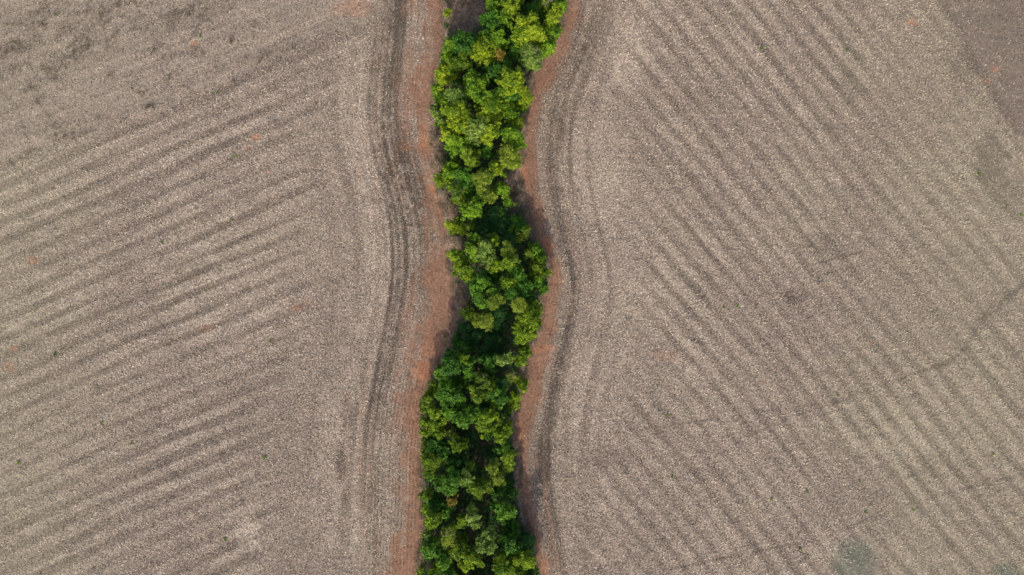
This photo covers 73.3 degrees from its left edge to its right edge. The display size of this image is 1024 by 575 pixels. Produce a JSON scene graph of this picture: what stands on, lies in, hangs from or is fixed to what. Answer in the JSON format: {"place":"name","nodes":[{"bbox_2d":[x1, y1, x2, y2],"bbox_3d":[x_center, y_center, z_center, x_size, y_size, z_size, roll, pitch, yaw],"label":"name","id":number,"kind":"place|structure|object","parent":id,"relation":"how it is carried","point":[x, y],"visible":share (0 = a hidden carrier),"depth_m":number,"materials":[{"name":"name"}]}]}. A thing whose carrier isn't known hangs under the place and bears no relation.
{"place":"outdoors","nodes":[
{"label":"outdoors","id":0,"kind":"place"},
{"bbox_2d":[0,0,391,163],"bbox_3d":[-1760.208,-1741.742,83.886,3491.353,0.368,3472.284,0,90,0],"label":"field","id":1,"kind":"structure","parent":0,"point":[86,92],"depth_m":84.00,"materials":[{"name":"soil"}]},
{"bbox_2d":[0,0,344,164],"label":"withered weeds","id":2,"kind":"object","parent":1,"relation":"on","point":[65,134],"visible":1,"depth_m":83.89,"materials":[{"name":"brown plant"}]},
{"bbox_2d":[0,0,436,574],"bbox_3d":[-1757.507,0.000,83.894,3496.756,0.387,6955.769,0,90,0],"label":"field","id":3,"kind":"structure","parent":0,"point":[186,376],"depth_m":84.00,"materials":[{"name":"soil"}]},
{"bbox_2d":[381,0,455,574],"bbox_3d":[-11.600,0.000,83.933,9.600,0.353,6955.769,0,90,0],"label":"soil strip","id":4,"kind":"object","parent":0,"point":[426,339],"visible":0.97,"depth_m":84.04,"materials":[{"name":"soil"}]},
{"bbox_2d":[412,0,570,574],"bbox_3d":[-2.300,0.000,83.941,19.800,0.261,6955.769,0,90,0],"label":"ground","id":5,"kind":"structure","parent":0,"point":[472,17],"depth_m":83.88,"materials":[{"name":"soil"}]},
{"bbox_2d":[419,536,444,560],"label":"tree","id":6,"kind":"object","parent":5,"relation":"on","point":[432,549],"visible":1,"depth_m":77.80,"materials":[{"name":"green plant"}]},
{"bbox_2d":[420,448,446,478],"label":"tree","id":7,"kind":"object","parent":5,"relation":"on","point":[431,462],"visible":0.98,"depth_m":78.23,"materials":[{"name":"green plant"}]},
{"bbox_2d":[423,507,443,532],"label":"tree","id":8,"kind":"object","parent":5,"relation":"on","point":[431,522],"visible":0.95,"depth_m":77.76,"materials":[{"name":"green plant"}]},
{"bbox_2d":[422,419,446,439],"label":"tree","id":9,"kind":"object","parent":5,"relation":"on","point":[436,428],"visible":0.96,"depth_m":78.58,"materials":[{"name":"green plant"}]},
{"bbox_2d":[425,491,444,513],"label":"tree","id":10,"kind":"object","parent":5,"relation":"on","point":[433,504],"visible":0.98,"depth_m":79.15,"materials":[{"name":"green plant"}]},
{"bbox_2d":[427,403,448,426],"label":"tree","id":11,"kind":"object","parent":5,"relation":"on","point":[434,412],"visible":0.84,"depth_m":78.17,"materials":[{"name":"green plant"}]},
{"bbox_2d":[429,103,447,123],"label":"tree","id":12,"kind":"object","parent":5,"relation":"on","point":[438,116],"visible":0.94,"depth_m":79.35,"materials":[{"name":"green plant"}]},
{"bbox_2d":[427,437,451,460],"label":"tree","id":13,"kind":"object","parent":5,"relation":"on","point":[438,447],"visible":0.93,"depth_m":78.32,"materials":[{"name":"green plant"}]},
{"bbox_2d":[431,83,447,105],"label":"tree","id":14,"kind":"object","parent":5,"relation":"on","point":[441,98],"visible":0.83,"depth_m":79.63,"materials":[{"name":"green plant"}]},
{"bbox_2d":[432,169,452,190],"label":"tree","id":15,"kind":"object","parent":5,"relation":"on","point":[439,181],"visible":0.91,"depth_m":80.09,"materials":[{"name":"green plant"}]},
{"bbox_2d":[424,466,463,495],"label":"tree","id":16,"kind":"object","parent":5,"relation":"on","point":[447,484],"visible":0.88,"depth_m":76.89,"materials":[{"name":"green plant"}]},
{"bbox_2d":[433,62,459,90],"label":"tree","id":17,"kind":"object","parent":5,"relation":"on","point":[442,73],"visible":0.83,"depth_m":78.72,"materials":[{"name":"green plant"}]},
{"bbox_2d":[440,36,455,64],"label":"tree","id":18,"kind":"object","parent":5,"relation":"on","point":[446,49],"visible":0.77,"depth_m":77.95,"materials":[{"name":"green plant"}]},
{"bbox_2d":[438,520,460,549],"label":"tree","id":19,"kind":"object","parent":5,"relation":"on","point":[452,537],"visible":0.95,"depth_m":77.63,"materials":[{"name":"green plant"}]},
{"bbox_2d":[440,402,458,419],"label":"tree","id":20,"kind":"object","parent":5,"relation":"on","point":[449,412],"visible":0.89,"depth_m":77.85,"materials":[{"name":"green plant"}]},
{"bbox_2d":[433,378,467,410],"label":"tree","id":21,"kind":"object","parent":5,"relation":"on","point":[452,395],"visible":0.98,"depth_m":77.24,"materials":[{"name":"green plant"}]},
{"bbox_2d":[440,348,461,376],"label":"tree","id":22,"kind":"object","parent":5,"relation":"on","point":[451,363],"visible":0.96,"depth_m":76.33,"materials":[{"name":"green plant"}]},
{"bbox_2d":[441,156,461,180],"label":"tree","id":23,"kind":"object","parent":5,"relation":"on","point":[451,166],"visible":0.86,"depth_m":79.42,"materials":[{"name":"green plant"}]},
{"bbox_2d":[442,449,466,474],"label":"tree","id":24,"kind":"object","parent":5,"relation":"on","point":[454,461],"visible":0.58,"depth_m":78.58,"materials":[{"name":"green plant"}]},
{"bbox_2d":[443,216,466,236],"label":"tree","id":25,"kind":"object","parent":5,"relation":"on","point":[453,226],"visible":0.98,"depth_m":80.45,"materials":[{"name":"green plant"}]},
{"bbox_2d":[444,530,468,561],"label":"tree","id":26,"kind":"object","parent":5,"relation":"on","point":[455,552],"visible":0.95,"depth_m":77.89,"materials":[{"name":"green plant"}]},
{"bbox_2d":[440,99,473,137],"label":"tree","id":27,"kind":"object","parent":5,"relation":"on","point":[458,115],"visible":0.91,"depth_m":76.45,"materials":[{"name":"green plant"}]},
{"bbox_2d":[444,83,470,110],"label":"tree","id":28,"kind":"object","parent":5,"relation":"on","point":[451,94],"visible":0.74,"depth_m":76.31,"materials":[{"name":"green plant"}]},
{"bbox_2d":[448,183,468,204],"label":"tree","id":29,"kind":"object","parent":5,"relation":"on","point":[457,191],"visible":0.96,"depth_m":79.33,"materials":[{"name":"green plant"}]},
{"bbox_2d":[448,434,468,453],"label":"tree","id":30,"kind":"object","parent":5,"relation":"on","point":[458,446],"visible":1,"depth_m":78.41,"materials":[{"name":"green plant"}]},
{"bbox_2d":[449,370,468,393],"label":"tree","id":31,"kind":"object","parent":5,"relation":"on","point":[463,384],"visible":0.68,"depth_m":79.83,"materials":[{"name":"green plant"}]},
{"bbox_2d":[444,131,474,157],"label":"tree","id":32,"kind":"object","parent":5,"relation":"on","point":[457,144],"visible":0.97,"depth_m":78.22,"materials":[{"name":"green plant"}]},
{"bbox_2d":[445,51,474,76],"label":"tree","id":33,"kind":"object","parent":5,"relation":"on","point":[463,61],"visible":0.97,"depth_m":77.87,"materials":[{"name":"green plant"}]},
{"bbox_2d":[452,259,473,282],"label":"tree","id":34,"kind":"object","parent":5,"relation":"on","point":[461,269],"visible":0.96,"depth_m":78.62,"materials":[{"name":"green plant"}]},
{"bbox_2d":[451,339,476,355],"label":"tree","id":35,"kind":"object","parent":5,"relation":"on","point":[465,347],"visible":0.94,"depth_m":80.79,"materials":[{"name":"green plant"}]},
{"bbox_2d":[454,165,476,197],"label":"tree","id":36,"kind":"object","parent":5,"relation":"on","point":[466,181],"visible":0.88,"depth_m":79.09,"materials":[{"name":"green plant"}]},
{"bbox_2d":[450,28,481,58],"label":"tree","id":37,"kind":"object","parent":5,"relation":"on","point":[464,41],"visible":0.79,"depth_m":77.38,"materials":[{"name":"green plant"}]},
{"bbox_2d":[452,404,483,429],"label":"tree","id":38,"kind":"object","parent":5,"relation":"on","point":[465,417],"visible":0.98,"depth_m":77.43,"materials":[{"name":"green plant"}]},
{"bbox_2d":[461,354,476,379],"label":"tree","id":39,"kind":"object","parent":5,"relation":"on","point":[468,371],"visible":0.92,"depth_m":78.18,"materials":[{"name":"green plant"}]},
{"bbox_2d":[460,145,480,168],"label":"tree","id":40,"kind":"object","parent":5,"relation":"on","point":[469,158],"visible":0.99,"depth_m":78.06,"materials":[{"name":"green plant"}]},
{"bbox_2d":[457,542,484,573],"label":"tree","id":41,"kind":"object","parent":5,"relation":"on","point":[466,562],"visible":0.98,"depth_m":77.74,"materials":[{"name":"green plant"}]},
{"bbox_2d":[457,195,485,220],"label":"tree","id":42,"kind":"object","parent":5,"relation":"on","point":[469,209],"visible":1,"depth_m":78.56,"materials":[{"name":"green plant"}]},
{"bbox_2d":[458,321,485,345],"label":"vine thicket","id":43,"kind":"object","parent":5,"relation":"on","point":[476,333],"visible":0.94,"depth_m":81.25,"materials":[{"name":"green plant"}]},
{"bbox_2d":[465,499,482,529],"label":"tree","id":44,"kind":"object","parent":5,"relation":"on","point":[473,516],"visible":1,"depth_m":77.64,"materials":[{"name":"green plant"}]},
{"bbox_2d":[463,68,489,103],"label":"tree","id":45,"kind":"object","parent":5,"relation":"on","point":[477,82],"visible":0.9,"depth_m":77.09,"materials":[{"name":"green plant"}]},
{"bbox_2d":[467,379,489,404],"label":"tree","id":46,"kind":"object","parent":5,"relation":"on","point":[478,395],"visible":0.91,"depth_m":77.38,"materials":[{"name":"green plant"}]},
{"bbox_2d":[464,114,494,146],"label":"tree","id":47,"kind":"object","parent":5,"relation":"on","point":[477,127],"visible":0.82,"depth_m":76.54,"materials":[{"name":"green plant"}]},
{"bbox_2d":[465,474,493,500],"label":"tree","id":48,"kind":"object","parent":5,"relation":"on","point":[478,489],"visible":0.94,"depth_m":78.31,"materials":[{"name":"green plant"}]},
{"bbox_2d":[464,430,497,459],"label":"shrub","id":49,"kind":"object","parent":5,"relation":"on","point":[489,453],"visible":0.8,"depth_m":81.48,"materials":[{"name":"green plant"}]},
{"bbox_2d":[469,272,495,296],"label":"tree","id":50,"kind":"object","parent":5,"relation":"on","point":[480,281],"visible":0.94,"depth_m":77.84,"materials":[{"name":"green plant"}]},
{"bbox_2d":[471,309,493,331],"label":"tree","id":51,"kind":"object","parent":5,"relation":"on","point":[485,319],"visible":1,"depth_m":79.27,"materials":[{"name":"green plant"}]},
{"bbox_2d":[470,35,495,66],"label":"tree","id":52,"kind":"object","parent":5,"relation":"on","point":[482,52],"visible":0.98,"depth_m":77.43,"materials":[{"name":"green plant"}]},
{"bbox_2d":[471,167,495,193],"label":"tree","id":53,"kind":"object","parent":5,"relation":"on","point":[483,177],"visible":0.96,"depth_m":77.58,"materials":[{"name":"green plant"}]},
{"bbox_2d":[471,281,499,308],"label":"tree","id":54,"kind":"object","parent":5,"relation":"on","point":[480,298],"visible":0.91,"depth_m":78.08,"materials":[{"name":"green plant"}]},
{"bbox_2d":[475,519,495,547],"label":"tree","id":55,"kind":"object","parent":5,"relation":"on","point":[486,535],"visible":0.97,"depth_m":77.77,"materials":[{"name":"green plant"}]},
{"bbox_2d":[474,527,496,554],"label":"tree","id":56,"kind":"object","parent":5,"relation":"on","point":[478,548],"visible":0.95,"depth_m":77.33,"materials":[{"name":"green plant"}]},
{"bbox_2d":[474,238,497,269],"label":"tree","id":57,"kind":"object","parent":5,"relation":"on","point":[487,256],"visible":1,"depth_m":77.58,"materials":[{"name":"green plant"}]},
{"bbox_2d":[473,370,498,391],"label":"tree","id":58,"kind":"object","parent":5,"relation":"on","point":[481,378],"visible":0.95,"depth_m":77.67,"materials":[{"name":"green plant"}]},
{"bbox_2d":[475,187,497,203],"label":"tree","id":59,"kind":"object","parent":5,"relation":"on","point":[489,193],"visible":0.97,"depth_m":79.00,"materials":[{"name":"green plant"}]},
{"bbox_2d":[475,404,499,432],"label":"tree","id":60,"kind":"object","parent":5,"relation":"on","point":[486,417],"visible":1,"depth_m":77.36,"materials":[{"name":"green plant"}]},
{"bbox_2d":[476,352,499,375],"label":"tree","id":61,"kind":"object","parent":5,"relation":"on","point":[486,361],"visible":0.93,"depth_m":78.94,"materials":[{"name":"green plant"}]},
{"bbox_2d":[472,87,505,111],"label":"tree","id":62,"kind":"object","parent":5,"relation":"on","point":[496,96],"visible":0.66,"depth_m":76.67,"materials":[{"name":"green plant"}]},
{"bbox_2d":[474,99,505,124],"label":"tree","id":63,"kind":"object","parent":5,"relation":"on","point":[488,111],"visible":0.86,"depth_m":76.60,"materials":[{"name":"green plant"}]},
{"bbox_2d":[423,0,557,574],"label":"undergrowth","id":64,"kind":"object","parent":5,"relation":"on","point":[489,517],"visible":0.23,"depth_m":82.59,"materials":[{"name":"green plant"}]},
{"bbox_2d":[480,121,501,146],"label":"tree","id":65,"kind":"object","parent":5,"relation":"on","point":[492,132],"visible":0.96,"depth_m":75.94,"materials":[{"name":"green plant"}]},
{"bbox_2d":[474,205,508,235],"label":"vine thicket","id":66,"kind":"object","parent":5,"relation":"on","point":[493,217],"visible":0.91,"depth_m":81.72,"materials":[{"name":"green plant"}]},
{"bbox_2d":[477,330,508,355],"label":"vine thicket","id":67,"kind":"object","parent":5,"relation":"on","point":[491,344],"visible":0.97,"depth_m":81.14,"materials":[{"name":"green plant"}]},
{"bbox_2d":[478,9,508,36],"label":"tree","id":68,"kind":"object","parent":5,"relation":"on","point":[491,21],"visible":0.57,"depth_m":77.98,"materials":[{"name":"green plant"}]},
{"bbox_2d":[479,29,509,55],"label":"tree","id":69,"kind":"object","parent":5,"relation":"on","point":[497,39],"visible":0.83,"depth_m":77.67,"materials":[{"name":"green plant"}]},
{"bbox_2d":[484,293,505,310],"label":"tree","id":70,"kind":"object","parent":5,"relation":"on","point":[495,301],"visible":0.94,"depth_m":77.82,"materials":[{"name":"green plant"}]},
{"bbox_2d":[485,384,509,409],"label":"tree","id":71,"kind":"object","parent":5,"relation":"on","point":[497,396],"visible":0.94,"depth_m":77.64,"materials":[{"name":"green plant"}]},
{"bbox_2d":[482,57,513,84],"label":"tree","id":72,"kind":"object","parent":5,"relation":"on","point":[492,72],"visible":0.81,"depth_m":77.74,"materials":[{"name":"green plant"}]},
{"bbox_2d":[489,481,507,502],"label":"tree","id":73,"kind":"object","parent":5,"relation":"on","point":[498,492],"visible":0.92,"depth_m":79.52,"materials":[{"name":"green plant"}]},
{"bbox_2d":[488,305,509,330],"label":"vine thicket","id":74,"kind":"object","parent":5,"relation":"on","point":[498,315],"visible":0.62,"depth_m":81.03,"materials":[{"name":"green plant"}]},
{"bbox_2d":[488,253,514,273],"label":"tree","id":75,"kind":"object","parent":5,"relation":"on","point":[506,262],"visible":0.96,"depth_m":77.77,"materials":[{"name":"green plant"}]},
{"bbox_2d":[489,499,517,525],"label":"tree","id":76,"kind":"object","parent":5,"relation":"on","point":[509,511],"visible":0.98,"depth_m":78.39,"materials":[{"name":"green plant"}]},
{"bbox_2d":[493,420,513,444],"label":"tree","id":77,"kind":"object","parent":5,"relation":"on","point":[502,435],"visible":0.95,"depth_m":78.15,"materials":[{"name":"green plant"}]},
{"bbox_2d":[492,550,522,574],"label":"tree","id":78,"kind":"object","parent":5,"relation":"on","point":[508,565],"visible":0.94,"depth_m":78.17,"materials":[{"name":"green plant"}]},
{"bbox_2d":[496,143,522,169],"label":"tree","id":79,"kind":"object","parent":5,"relation":"on","point":[510,158],"visible":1,"depth_m":77.20,"materials":[{"name":"green plant"}]},
{"bbox_2d":[494,64,526,95],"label":"tree","id":80,"kind":"object","parent":5,"relation":"on","point":[511,81],"visible":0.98,"depth_m":76.44,"materials":[{"name":"green plant"}]},
{"bbox_2d":[497,530,523,554],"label":"tree","id":81,"kind":"object","parent":5,"relation":"on","point":[511,545],"visible":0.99,"depth_m":78.64,"materials":[{"name":"green plant"}]},
{"bbox_2d":[501,99,519,120],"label":"tree","id":82,"kind":"object","parent":5,"relation":"on","point":[510,108],"visible":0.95,"depth_m":78.19,"materials":[{"name":"green plant"}]},
{"bbox_2d":[500,240,520,262],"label":"tree","id":83,"kind":"object","parent":5,"relation":"on","point":[509,249],"visible":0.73,"depth_m":77.78,"materials":[{"name":"green plant"}]},
{"bbox_2d":[501,515,520,538],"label":"tree","id":84,"kind":"object","parent":5,"relation":"on","point":[509,525],"visible":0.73,"depth_m":80.92,"materials":[{"name":"green plant"}]},
{"bbox_2d":[501,0,523,24],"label":"tree","id":85,"kind":"object","parent":5,"relation":"on","point":[510,6],"visible":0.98,"depth_m":77.64,"materials":[{"name":"green plant"}]},
{"bbox_2d":[500,125,526,151],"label":"tree","id":86,"kind":"object","parent":5,"relation":"on","point":[515,139],"visible":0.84,"depth_m":77.62,"materials":[{"name":"green plant"}]},
{"bbox_2d":[503,33,525,62],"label":"tree","id":87,"kind":"object","parent":5,"relation":"on","point":[512,49],"visible":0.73,"depth_m":78.45,"materials":[{"name":"green plant"}]},
{"bbox_2d":[505,264,526,282],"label":"tree","id":88,"kind":"object","parent":5,"relation":"on","point":[516,271],"visible":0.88,"depth_m":78.58,"materials":[{"name":"green plant"}]},
{"bbox_2d":[508,213,527,233],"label":"shrub","id":89,"kind":"object","parent":5,"relation":"on","point":[519,225],"visible":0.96,"depth_m":81.23,"materials":[{"name":"green plant"}]},
{"bbox_2d":[509,294,534,313],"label":"tree","id":90,"kind":"object","parent":5,"relation":"on","point":[522,305],"visible":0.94,"depth_m":77.83,"materials":[{"name":"green plant"}]},
{"bbox_2d":[515,343,532,367],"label":"tree","id":91,"kind":"object","parent":5,"relation":"on","point":[524,350],"visible":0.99,"depth_m":79.17,"materials":[{"name":"green plant"}]},
{"bbox_2d":[512,326,537,344],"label":"tree","id":92,"kind":"object","parent":5,"relation":"on","point":[525,335],"visible":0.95,"depth_m":78.43,"materials":[{"name":"green plant"}]},
{"bbox_2d":[514,274,535,304],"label":"tree","id":93,"kind":"object","parent":5,"relation":"on","point":[524,288],"visible":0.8,"depth_m":78.88,"materials":[{"name":"green plant"}]},
{"bbox_2d":[516,86,533,110],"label":"tree","id":94,"kind":"object","parent":5,"relation":"on","point":[525,99],"visible":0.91,"depth_m":78.53,"materials":[{"name":"green plant"}]},
{"bbox_2d":[511,308,541,330],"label":"tree","id":95,"kind":"object","parent":5,"relation":"on","point":[531,320],"visible":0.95,"depth_m":78.02,"materials":[{"name":"green plant"}]},
{"bbox_2d":[518,527,536,556],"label":"tree","id":96,"kind":"object","parent":5,"relation":"on","point":[527,539],"visible":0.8,"depth_m":81.18,"materials":[{"name":"green plant"}]},
{"bbox_2d":[518,546,537,574],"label":"tree","id":97,"kind":"object","parent":5,"relation":"on","point":[528,562],"visible":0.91,"depth_m":78.30,"materials":[{"name":"green plant"}]},
{"bbox_2d":[510,10,546,51],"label":"tree","id":98,"kind":"object","parent":5,"relation":"on","point":[529,30],"visible":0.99,"depth_m":75.90,"materials":[{"name":"green plant"}]},
{"bbox_2d":[518,42,542,75],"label":"tree","id":99,"kind":"object","parent":5,"relation":"on","point":[530,58],"visible":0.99,"depth_m":77.34,"materials":[{"name":"green plant"}]},
{"bbox_2d":[520,0,549,26],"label":"tree","id":100,"kind":"object","parent":5,"relation":"on","point":[533,7],"visible":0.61,"depth_m":79.67,"materials":[{"name":"green plant"}]},
{"bbox_2d":[524,240,546,263],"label":"tree","id":101,"kind":"object","parent":5,"relation":"on","point":[538,250],"visible":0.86,"depth_m":80.75,"materials":[{"name":"green plant"}]},
{"bbox_2d":[527,258,548,281],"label":"tree","id":102,"kind":"object","parent":5,"relation":"on","point":[540,270],"visible":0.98,"depth_m":80.26,"materials":[{"name":"green plant"}]},
{"bbox_2d":[538,37,555,63],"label":"tree","id":103,"kind":"object","parent":5,"relation":"on","point":[548,46],"visible":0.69,"depth_m":78.61,"materials":[{"name":"green plant"}]},
{"bbox_2d":[543,1,562,37],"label":"tree","id":104,"kind":"object","parent":5,"relation":"on","point":[553,14],"visible":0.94,"depth_m":77.67,"materials":[{"name":"green plant"}]},
{"bbox_2d":[512,0,581,574],"bbox_3d":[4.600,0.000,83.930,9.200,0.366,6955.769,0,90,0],"label":"soil strip","id":105,"kind":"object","parent":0,"point":[548,74],"visible":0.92,"depth_m":84.04,"materials":[{"name":"soil"}]},
{"bbox_2d":[528,0,1023,574],"bbox_3d":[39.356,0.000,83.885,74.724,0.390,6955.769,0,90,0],"label":"field","id":106,"kind":"structure","parent":0,"point":[818,202],"depth_m":83.99,"materials":[{"name":"soil"}]},
{"bbox_2d":[938,0,1023,141],"bbox_3d":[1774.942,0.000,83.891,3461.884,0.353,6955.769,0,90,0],"label":"field","id":107,"kind":"structure","parent":0,"point":[991,32],"depth_m":83.99,"materials":[{"name":"soil"}]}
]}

